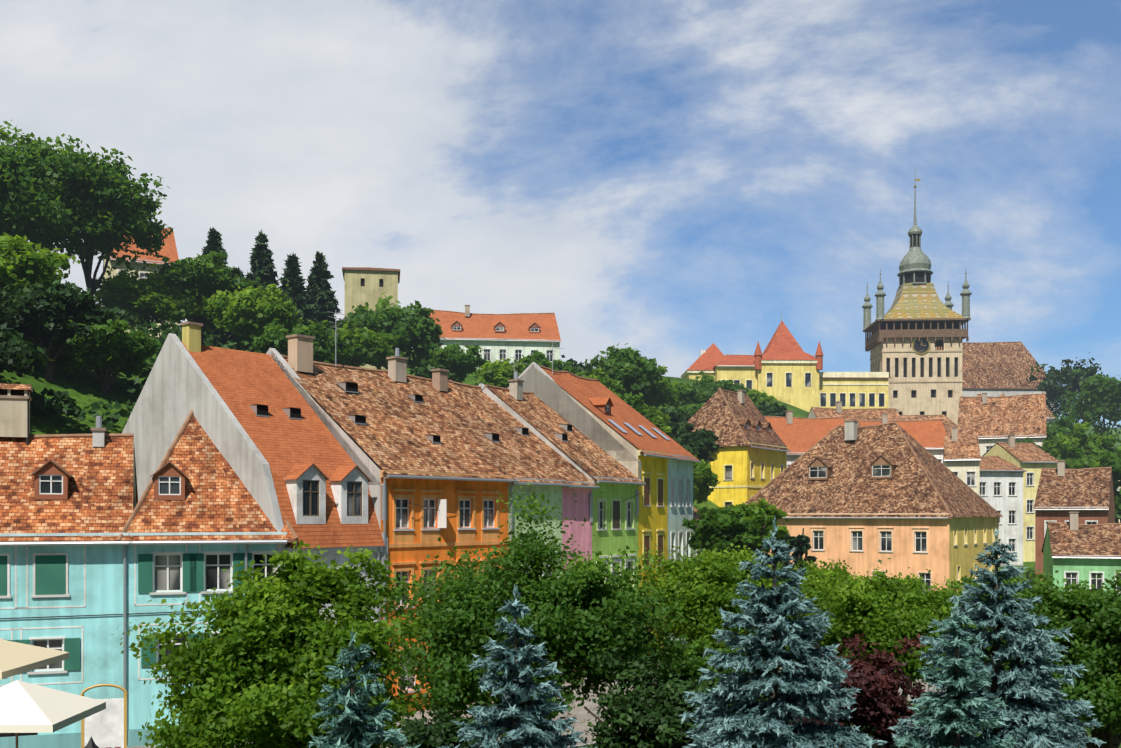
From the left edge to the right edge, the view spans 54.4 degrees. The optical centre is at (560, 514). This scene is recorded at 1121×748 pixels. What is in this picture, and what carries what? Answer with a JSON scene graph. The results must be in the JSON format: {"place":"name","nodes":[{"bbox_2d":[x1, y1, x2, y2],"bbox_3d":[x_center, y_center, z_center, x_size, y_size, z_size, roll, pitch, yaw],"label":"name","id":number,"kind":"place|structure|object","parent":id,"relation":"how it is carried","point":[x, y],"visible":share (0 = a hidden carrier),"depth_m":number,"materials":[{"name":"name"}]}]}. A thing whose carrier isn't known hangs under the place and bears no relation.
{"place":"outdoors","nodes":[
{"label":"outdoors","id":0,"kind":"place"},
{"bbox_2d":[127,666,987,747],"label":"square paving","id":1,"kind":"structure","parent":0,"point":[580,713],"depth_m":44.03,"materials":[{"name":"stone"}]},
{"bbox_2d":[0,639,68,678],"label":"cafe umbrella","id":2,"kind":"object","parent":1,"relation":"on","point":[16,658],"visible":1,"depth_m":29.70,"materials":[{"name":"beige fabric"}]},
{"bbox_2d":[0,680,105,747],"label":"cafe umbrella","id":3,"kind":"object","parent":1,"relation":"on","point":[25,707],"visible":1,"depth_m":25.99,"materials":[{"name":"white fabric"}]},
{"bbox_2d":[0,383,137,747],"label":"blue house","id":4,"kind":"structure","parent":1,"relation":"on","point":[68,503],"depth_m":37.65,"materials":[{"name":"paint"}]},
{"bbox_2d":[80,684,127,747],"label":"menu board","id":5,"kind":"object","parent":1,"relation":"on","point":[106,727],"visible":0.85,"depth_m":30.83,"materials":[{"name":"white wood"}]},
{"bbox_2d":[26,390,298,746],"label":"blue house","id":6,"kind":"structure","parent":1,"relation":"on","point":[197,515],"depth_m":38.87,"materials":[{"name":"tile"}]},
{"bbox_2d":[122,321,387,700],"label":"house","id":7,"kind":"structure","parent":1,"relation":"on","point":[273,439],"depth_m":42.90,"materials":[{"name":"tile"}]},
{"bbox_2d":[270,334,517,711],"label":"orange house","id":8,"kind":"structure","parent":1,"relation":"on","point":[416,444],"depth_m":46.87,"materials":[{"name":"paint"}]},
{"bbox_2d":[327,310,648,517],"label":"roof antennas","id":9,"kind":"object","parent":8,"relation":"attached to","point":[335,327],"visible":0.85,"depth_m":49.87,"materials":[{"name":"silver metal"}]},
{"bbox_2d":[342,368,571,578],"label":"house","id":10,"kind":"structure","parent":1,"relation":"on","point":[510,453],"depth_m":52.35,"materials":[{"name":"tile"}]},
{"bbox_2d":[568,697,1120,747],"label":"park island","id":11,"kind":"structure","parent":1,"relation":"on","point":[1088,731],"depth_m":39.40,"materials":[{"name":"plant"}]},
{"bbox_2d":[84,737,98,747],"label":"street lamp","id":12,"kind":"object","parent":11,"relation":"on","point":[91,743],"visible":1,"depth_m":14.74,"materials":[{"name":"grey metal"}]},
{"bbox_2d":[112,540,431,747],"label":"lime tree","id":13,"kind":"object","parent":11,"relation":"on","point":[287,631],"visible":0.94,"depth_m":22.56,"materials":[{"name":"green plant"}]},
{"bbox_2d":[306,627,420,747],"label":"blue spruce","id":14,"kind":"object","parent":11,"relation":"on","point":[351,719],"visible":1,"depth_m":16.75,"materials":[{"name":"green plant"}]},
{"bbox_2d":[382,709,479,747],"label":"shrub","id":15,"kind":"object","parent":11,"relation":"on","point":[442,730],"visible":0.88,"depth_m":21.24,"materials":[{"name":"green plant"}]},
{"bbox_2d":[439,584,596,747],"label":"blue spruce","id":16,"kind":"object","parent":11,"relation":"on","point":[514,713],"visible":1,"depth_m":17.76,"materials":[{"name":"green plant"}]},
{"bbox_2d":[370,482,697,742],"bbox_3d":[-0.880,3.767,29.840,9.010,9.219,8.574,0,0,-1],"label":"lime tree","id":17,"kind":"object","parent":11,"relation":"on","point":[571,619],"visible":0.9,"depth_m":27.86,"materials":[{"name":"green plant"}]},
{"bbox_2d":[580,643,748,747],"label":"shrub","id":18,"kind":"object","parent":11,"relation":"on","point":[641,714],"visible":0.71,"depth_m":24.20,"materials":[{"name":"green plant"}]},
{"bbox_2d":[604,534,807,669],"bbox_3d":[4.747,4.534,36.665,7.337,7.687,7.925,0,0,-1],"label":"lime tree","id":19,"kind":"object","parent":11,"relation":"on","point":[712,579],"visible":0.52,"depth_m":35.21,"materials":[{"name":"green plant"}]},
{"bbox_2d":[644,635,767,704],"bbox_3d":[3.969,5.851,30.760,4.164,5.051,3.705,0,0,-1],"label":"shrub","id":20,"kind":"object","parent":11,"relation":"on","point":[693,665],"visible":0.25,"depth_m":29.99,"materials":[{"name":"green plant"}]},
{"bbox_2d":[678,518,885,747],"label":"blue spruce","id":21,"kind":"object","parent":11,"relation":"on","point":[765,723],"visible":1,"depth_m":20.62,"materials":[{"name":"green plant"}]},
{"bbox_2d":[770,556,861,660],"bbox_3d":[8.812,4.975,41.011,6.733,6.803,6.402,0,0,-1],"label":"lime tree","id":22,"kind":"object","parent":11,"relation":"on","point":[815,575],"visible":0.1,"depth_m":39.68,"materials":[{"name":"green plant"}]},
{"bbox_2d":[781,646,851,744],"bbox_3d":[7.413,6.024,30.878,3.362,4.706,2.952,0,0,-1],"label":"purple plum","id":23,"kind":"object","parent":11,"relation":"on","point":[815,736],"depth_m":30.87,"materials":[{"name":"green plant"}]},
{"bbox_2d":[789,632,926,747],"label":"purple plum","id":24,"kind":"object","parent":11,"relation":"on","point":[879,699],"visible":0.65,"depth_m":26.28,"materials":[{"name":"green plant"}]},
{"bbox_2d":[779,558,1006,747],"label":"lime tree","id":25,"kind":"object","parent":11,"relation":"on","point":[884,611],"visible":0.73,"depth_m":34.30,"materials":[{"name":"green plant"}]},
{"bbox_2d":[893,596,1019,747],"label":"blue spruce","id":26,"kind":"object","parent":11,"relation":"on","point":[954,720],"visible":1,"depth_m":18.96,"materials":[{"name":"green plant"}]},
{"bbox_2d":[934,569,1039,689],"bbox_3d":[17.353,5.224,44.113,4.652,6.305,6.201,0,0,-43],"label":"lime tree","id":27,"kind":"object","parent":11,"relation":"on","point":[1022,595],"visible":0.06,"depth_m":43.39,"materials":[{"name":"green plant"}]},
{"bbox_2d":[887,529,1105,747],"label":"blue spruce","id":28,"kind":"object","parent":11,"relation":"on","point":[1032,720],"visible":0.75,"depth_m":22.56,"materials":[{"name":"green plant"}]},
{"bbox_2d":[974,564,1120,747],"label":"lime tree","id":29,"kind":"object","parent":11,"relation":"on","point":[1091,618],"visible":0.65,"depth_m":28.67,"materials":[{"name":"green plant"}]},
{"bbox_2d":[0,336,1120,678],"bbox_3d":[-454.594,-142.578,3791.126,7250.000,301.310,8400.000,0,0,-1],"label":"ground","id":30,"kind":"structure","parent":0,"point":[84,388],"depth_m":69.95,"materials":[{"name":"green plant"}]},
{"bbox_2d":[0,183,26,242],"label":"hill tree","id":31,"kind":"object","parent":30,"relation":"on","point":[2,230],"visible":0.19,"depth_m":87.95,"materials":[{"name":"green plant"}]},
{"bbox_2d":[0,322,54,378],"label":"hill tree","id":32,"kind":"object","parent":30,"relation":"on","point":[19,354],"visible":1,"depth_m":60.59,"materials":[{"name":"green plant"}]},
{"bbox_2d":[0,232,80,304],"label":"hill tree","id":33,"kind":"object","parent":30,"relation":"on","point":[21,260],"visible":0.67,"depth_m":71.89,"materials":[{"name":"green plant"}]},
{"bbox_2d":[0,276,115,381],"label":"hill tree","id":34,"kind":"object","parent":30,"relation":"on","point":[34,314],"visible":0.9,"depth_m":67.48,"materials":[{"name":"green plant"}]},
{"bbox_2d":[0,120,125,259],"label":"hill tree","id":35,"kind":"object","parent":30,"relation":"on","point":[30,160],"visible":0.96,"depth_m":88.03,"materials":[{"name":"green plant"}]},
{"bbox_2d":[1,142,195,300],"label":"hill tree","id":36,"kind":"object","parent":30,"relation":"on","point":[133,212],"visible":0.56,"depth_m":92.97,"materials":[{"name":"green plant"}]},
{"bbox_2d":[52,318,160,395],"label":"hill tree","id":37,"kind":"object","parent":30,"relation":"on","point":[109,345],"visible":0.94,"depth_m":69.60,"materials":[{"name":"green plant"}]},
{"bbox_2d":[0,305,260,433],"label":"hill shrubs","id":38,"kind":"object","parent":30,"relation":"on","point":[63,403],"visible":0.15,"depth_m":70.31,"materials":[{"name":"green plant"}]},
{"bbox_2d":[103,228,178,336],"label":"house","id":39,"kind":"structure","parent":30,"relation":"on","point":[169,250],"depth_m":112.90,"materials":[{"name":"tile"}]},
{"bbox_2d":[86,263,206,335],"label":"hill tree","id":40,"kind":"object","parent":30,"relation":"on","point":[134,293],"visible":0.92,"depth_m":95.89,"materials":[{"name":"green plant"}]},
{"bbox_2d":[145,250,261,343],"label":"hill tree","id":41,"kind":"object","parent":30,"relation":"on","point":[209,278],"visible":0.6,"depth_m":99.59,"materials":[{"name":"green plant"}]},
{"bbox_2d":[190,227,228,340],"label":"hill spruce","id":42,"kind":"object","parent":30,"relation":"on","point":[214,242],"visible":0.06,"depth_m":106.73,"materials":[{"name":"green plant"}]},
{"bbox_2d":[210,266,254,351],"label":"hill spruce","id":43,"kind":"object","parent":30,"relation":"on","point":[223,336],"visible":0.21,"depth_m":102.12,"materials":[{"name":"green plant"}]},
{"bbox_2d":[202,282,309,351],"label":"hill tree","id":44,"kind":"object","parent":30,"relation":"on","point":[247,312],"visible":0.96,"depth_m":96.10,"materials":[{"name":"green plant"}]},
{"bbox_2d":[245,229,279,293],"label":"hill spruce","id":45,"kind":"object","parent":30,"relation":"on","point":[262,264],"visible":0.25,"depth_m":110.73,"materials":[{"name":"green plant"}]},
{"bbox_2d":[278,253,313,326],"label":"hill spruce","id":46,"kind":"object","parent":30,"relation":"on","point":[294,289],"visible":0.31,"depth_m":110.83,"materials":[{"name":"green plant"}]},
{"bbox_2d":[245,318,356,363],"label":"hill tree","id":47,"kind":"object","parent":30,"relation":"on","point":[274,335],"visible":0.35,"depth_m":93.59,"materials":[{"name":"green plant"}]},
{"bbox_2d":[305,251,349,365],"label":"hill spruce","id":48,"kind":"object","parent":30,"relation":"on","point":[321,298],"visible":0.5,"depth_m":113.67,"materials":[{"name":"green plant"}]},
{"bbox_2d":[323,322,404,369],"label":"hill tree","id":49,"kind":"object","parent":30,"relation":"on","point":[374,348],"visible":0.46,"depth_m":108.67,"materials":[{"name":"green plant"}]},
{"bbox_2d":[342,267,399,368],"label":"tower","id":50,"kind":"structure","parent":30,"relation":"on","point":[369,285],"depth_m":134.85,"materials":[{"name":"paint"}]},
{"bbox_2d":[333,292,445,373],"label":"hill tree","id":51,"kind":"object","parent":30,"relation":"on","point":[417,329],"visible":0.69,"depth_m":114.33,"materials":[{"name":"green plant"}]},
{"bbox_2d":[408,342,489,382],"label":"hill tree","id":52,"kind":"object","parent":30,"relation":"on","point":[456,362],"visible":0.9,"depth_m":115.02,"materials":[{"name":"green plant"}]},
{"bbox_2d":[429,305,560,368],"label":"house","id":53,"kind":"structure","parent":30,"relation":"on","point":[495,337],"depth_m":139.77,"materials":[{"name":"tile"}]},
{"bbox_2d":[473,358,525,387],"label":"hill tree","id":54,"kind":"object","parent":30,"relation":"on","point":[498,374],"visible":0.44,"depth_m":113.82,"materials":[{"name":"green plant"}]},
{"bbox_2d":[452,381,599,669],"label":"pink house","id":55,"kind":"structure","parent":30,"relation":"on","point":[581,488],"depth_m":54.51,"materials":[{"name":"paint"}]},
{"bbox_2d":[510,349,578,373],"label":"hill tree","id":56,"kind":"object","parent":30,"relation":"on","point":[538,357],"visible":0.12,"depth_m":117.89,"materials":[{"name":"green plant"}]},
{"bbox_2d":[482,372,645,634],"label":"green house","id":57,"kind":"structure","parent":30,"relation":"on","point":[615,525],"depth_m":57.70,"materials":[{"name":"tile"}]},
{"bbox_2d":[557,355,607,377],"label":"hill tree","id":58,"kind":"object","parent":30,"relation":"on","point":[581,367],"visible":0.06,"depth_m":120.54,"materials":[{"name":"green plant"}]},
{"bbox_2d":[508,362,674,653],"bbox_3d":[-0.500,-0.323,64.230,13.835,16.800,4.592,0,0,27],"label":"yellow house row","id":59,"kind":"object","parent":30,"relation":"on","point":[646,462],"visible":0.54,"depth_m":61.44,"materials":[{"name":"paint"}]},
{"bbox_2d":[575,367,625,395],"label":"hill tree","id":60,"kind":"object","parent":30,"relation":"on","point":[613,386],"visible":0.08,"depth_m":116.10,"materials":[{"name":"green plant"}]},
{"bbox_2d":[585,343,664,398],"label":"hill tree","id":61,"kind":"object","parent":30,"relation":"on","point":[632,370],"visible":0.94,"depth_m":121.67,"materials":[{"name":"green plant"}]},
{"bbox_2d":[566,372,700,647],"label":"pale green house","id":62,"kind":"structure","parent":30,"relation":"on","point":[680,486],"depth_m":65.65,"materials":[{"name":"paint"}]},
{"bbox_2d":[616,392,652,422],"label":"hill tree","id":63,"kind":"object","parent":30,"relation":"on","point":[633,402],"depth_m":103.46,"materials":[{"name":"green plant"}]},
{"bbox_2d":[624,365,679,408],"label":"hill tree","id":64,"kind":"object","parent":30,"relation":"on","point":[668,396],"visible":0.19,"depth_m":126.57,"materials":[{"name":"green plant"}]},
{"bbox_2d":[644,405,672,437],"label":"hill tree","id":65,"kind":"object","parent":30,"relation":"on","point":[659,419],"visible":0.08,"depth_m":110.18,"materials":[{"name":"green plant"}]},
{"bbox_2d":[656,406,691,434],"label":"hill tree","id":66,"kind":"object","parent":30,"relation":"on","point":[677,416],"visible":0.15,"depth_m":117.94,"materials":[{"name":"green plant"}]},
{"bbox_2d":[672,382,708,407],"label":"hill tree","id":67,"kind":"object","parent":30,"relation":"on","point":[688,393],"visible":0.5,"depth_m":137.22,"materials":[{"name":"green plant"}]},
{"bbox_2d":[678,402,703,415],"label":"hill tree","id":68,"kind":"object","parent":30,"relation":"on","point":[691,409],"visible":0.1,"depth_m":132.77,"materials":[{"name":"green plant"}]},
{"bbox_2d":[669,422,722,463],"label":"hill tree","id":69,"kind":"object","parent":30,"relation":"on","point":[702,442],"visible":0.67,"depth_m":108.15,"materials":[{"name":"green plant"}]},
{"bbox_2d":[693,507,706,560],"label":"white house","id":70,"kind":"structure","parent":30,"relation":"on","point":[695,515],"depth_m":68.54,"materials":[{"name":"paint"}]},
{"bbox_2d":[680,343,727,380],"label":"county hall pavilion","id":71,"kind":"structure","parent":30,"relation":"on","point":[709,359],"depth_m":175.19,"materials":[{"name":"tile"}]},
{"bbox_2d":[688,450,720,503],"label":"hill tree","id":72,"kind":"object","parent":30,"relation":"on","point":[704,475],"visible":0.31,"depth_m":94.47,"materials":[{"name":"green plant"}]},
{"bbox_2d":[692,371,748,400],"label":"hill tree","id":73,"kind":"object","parent":30,"relation":"on","point":[709,384],"visible":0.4,"depth_m":147.60,"materials":[{"name":"green plant"}]},
{"bbox_2d":[682,505,767,558],"bbox_3d":[9.543,3.812,64.377,4.710,8.730,5.145,0,0,22],"label":"town tree","id":74,"kind":"object","parent":30,"relation":"on","point":[721,528],"visible":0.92,"depth_m":63.21,"materials":[{"name":"green plant"}]},
{"bbox_2d":[674,388,790,507],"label":"house","id":75,"kind":"structure","parent":30,"relation":"on","point":[750,459],"depth_m":108.67,"materials":[{"name":"paint"}]},
{"bbox_2d":[715,354,756,390],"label":"county hall","id":76,"kind":"structure","parent":30,"relation":"on","point":[739,369],"depth_m":172.57,"materials":[{"name":"paint"}]},
{"bbox_2d":[727,497,789,559],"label":"town tree","id":77,"kind":"object","parent":30,"relation":"on","point":[762,513],"visible":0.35,"depth_m":65.42,"materials":[{"name":"green plant"}]},
{"bbox_2d":[747,389,776,405],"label":"hill tree","id":78,"kind":"object","parent":30,"relation":"on","point":[756,397],"visible":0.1,"depth_m":148.09,"materials":[{"name":"green plant"}]},
{"bbox_2d":[756,400,786,416],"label":"hill tree","id":79,"kind":"object","parent":30,"relation":"on","point":[774,408],"visible":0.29,"depth_m":140.27,"materials":[{"name":"green plant"}]},
{"bbox_2d":[771,524,797,569],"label":"cypress","id":80,"kind":"object","parent":30,"relation":"on","point":[792,543],"visible":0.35,"depth_m":69.89,"materials":[{"name":"green plant"}]},
{"bbox_2d":[753,317,823,411],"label":"house","id":81,"kind":"structure","parent":30,"relation":"on","point":[787,368],"depth_m":171.94,"materials":[{"name":"yellow paint"}]},
{"bbox_2d":[791,528,816,570],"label":"cypress","id":82,"kind":"object","parent":30,"relation":"on","point":[802,540],"visible":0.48,"depth_m":69.84,"materials":[{"name":"green plant"}]},
{"bbox_2d":[764,410,844,466],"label":"orange roof house","id":83,"kind":"structure","parent":30,"relation":"on","point":[799,436],"depth_m":122.45,"materials":[{"name":"tile"}]},
{"bbox_2d":[807,401,903,426],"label":"brown roof house","id":84,"kind":"structure","parent":30,"relation":"on","point":[871,414],"depth_m":144.99,"materials":[{"name":"tile"}]},
{"bbox_2d":[745,420,1002,593],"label":"house","id":85,"kind":"structure","parent":30,"relation":"on","point":[861,499],"depth_m":94.41,"materials":[{"name":"paint"}]},
{"bbox_2d":[858,413,946,463],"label":"orange roof house","id":86,"kind":"structure","parent":30,"relation":"on","point":[928,435],"depth_m":124.52,"materials":[{"name":"tile"}]},
{"bbox_2d":[862,179,971,423],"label":"clock tower","id":87,"kind":"structure","parent":30,"relation":"on","point":[913,343],"depth_m":186.43,"materials":[{"name":"paint"}]},
{"bbox_2d":[896,409,956,435],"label":"slope house","id":88,"kind":"structure","parent":30,"relation":"on","point":[948,423],"depth_m":165.15,"materials":[{"name":"tile"}]},
{"bbox_2d":[943,427,980,495],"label":"cream house","id":89,"kind":"structure","parent":30,"relation":"on","point":[961,457],"depth_m":112.59,"materials":[{"name":"paint"}]},
{"bbox_2d":[957,393,1046,455],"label":"cream gable house","id":90,"kind":"structure","parent":30,"relation":"on","point":[990,422],"depth_m":150.93,"materials":[{"name":"tile"}]},
{"bbox_2d":[980,455,1026,565],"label":"white town house","id":91,"kind":"structure","parent":30,"relation":"on","point":[1001,486],"depth_m":119.61,"materials":[{"name":"paint"}]},
{"bbox_2d":[962,341,1056,411],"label":"monastery church","id":92,"kind":"structure","parent":30,"relation":"on","point":[994,369],"depth_m":207.03,"materials":[{"name":"tile"}]},
{"bbox_2d":[981,434,1057,561],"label":"yellow town house","id":93,"kind":"structure","parent":30,"relation":"on","point":[1032,459],"depth_m":125.40,"materials":[{"name":"paint"}]},
{"bbox_2d":[1015,437,1049,452],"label":"town tree","id":94,"kind":"object","parent":30,"relation":"on","point":[1047,450],"visible":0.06,"depth_m":140.47,"materials":[{"name":"green plant"}]},
{"bbox_2d":[1046,406,1056,425],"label":"hillside house","id":95,"kind":"structure","parent":30,"relation":"on","point":[1049,413],"depth_m":186.87,"materials":[{"name":"paint"}]},
{"bbox_2d":[1026,352,1104,428],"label":"town tree","id":96,"kind":"object","parent":30,"relation":"on","point":[1054,381],"visible":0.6,"depth_m":190.43,"materials":[{"name":"green plant"}]},
{"bbox_2d":[1046,409,1095,459],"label":"town tree","id":97,"kind":"object","parent":30,"relation":"on","point":[1064,428],"visible":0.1,"depth_m":149.25,"materials":[{"name":"green plant"}]},
{"bbox_2d":[1033,460,1116,582],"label":"timber house","id":98,"kind":"structure","parent":30,"relation":"on","point":[1088,494],"depth_m":100.66,"materials":[{"name":"paint"}]},
{"bbox_2d":[1041,512,1120,595],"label":"green cottage","id":99,"kind":"structure","parent":30,"relation":"on","point":[1073,550],"depth_m":84.68,"materials":[{"name":"paint"}]},
{"bbox_2d":[1042,421,1120,468],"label":"town tree","id":100,"kind":"object","parent":30,"relation":"on","point":[1061,441],"visible":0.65,"depth_m":135.09,"materials":[{"name":"green plant"}]},
{"bbox_2d":[1047,372,1120,447],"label":"town tree","id":101,"kind":"object","parent":30,"relation":"on","point":[1100,395],"visible":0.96,"depth_m":169.02,"materials":[{"name":"green plant"}]},
{"bbox_2d":[1066,444,1120,522],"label":"town tree","id":102,"kind":"object","parent":30,"relation":"on","point":[1105,458],"visible":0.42,"depth_m":110.35,"materials":[{"name":"green plant"}]},
{"bbox_2d":[0,0,1120,427],"label":"sky","id":103,"kind":"structure","parent":0,"point":[669,180],"materials":[{"name":"blue"}]},
{"bbox_2d":[819,372,891,408],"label":"building","id":104,"kind":"structure","parent":0,"point":[857,390],"depth_m":173.92,"materials":[{"name":"yellow paint"}]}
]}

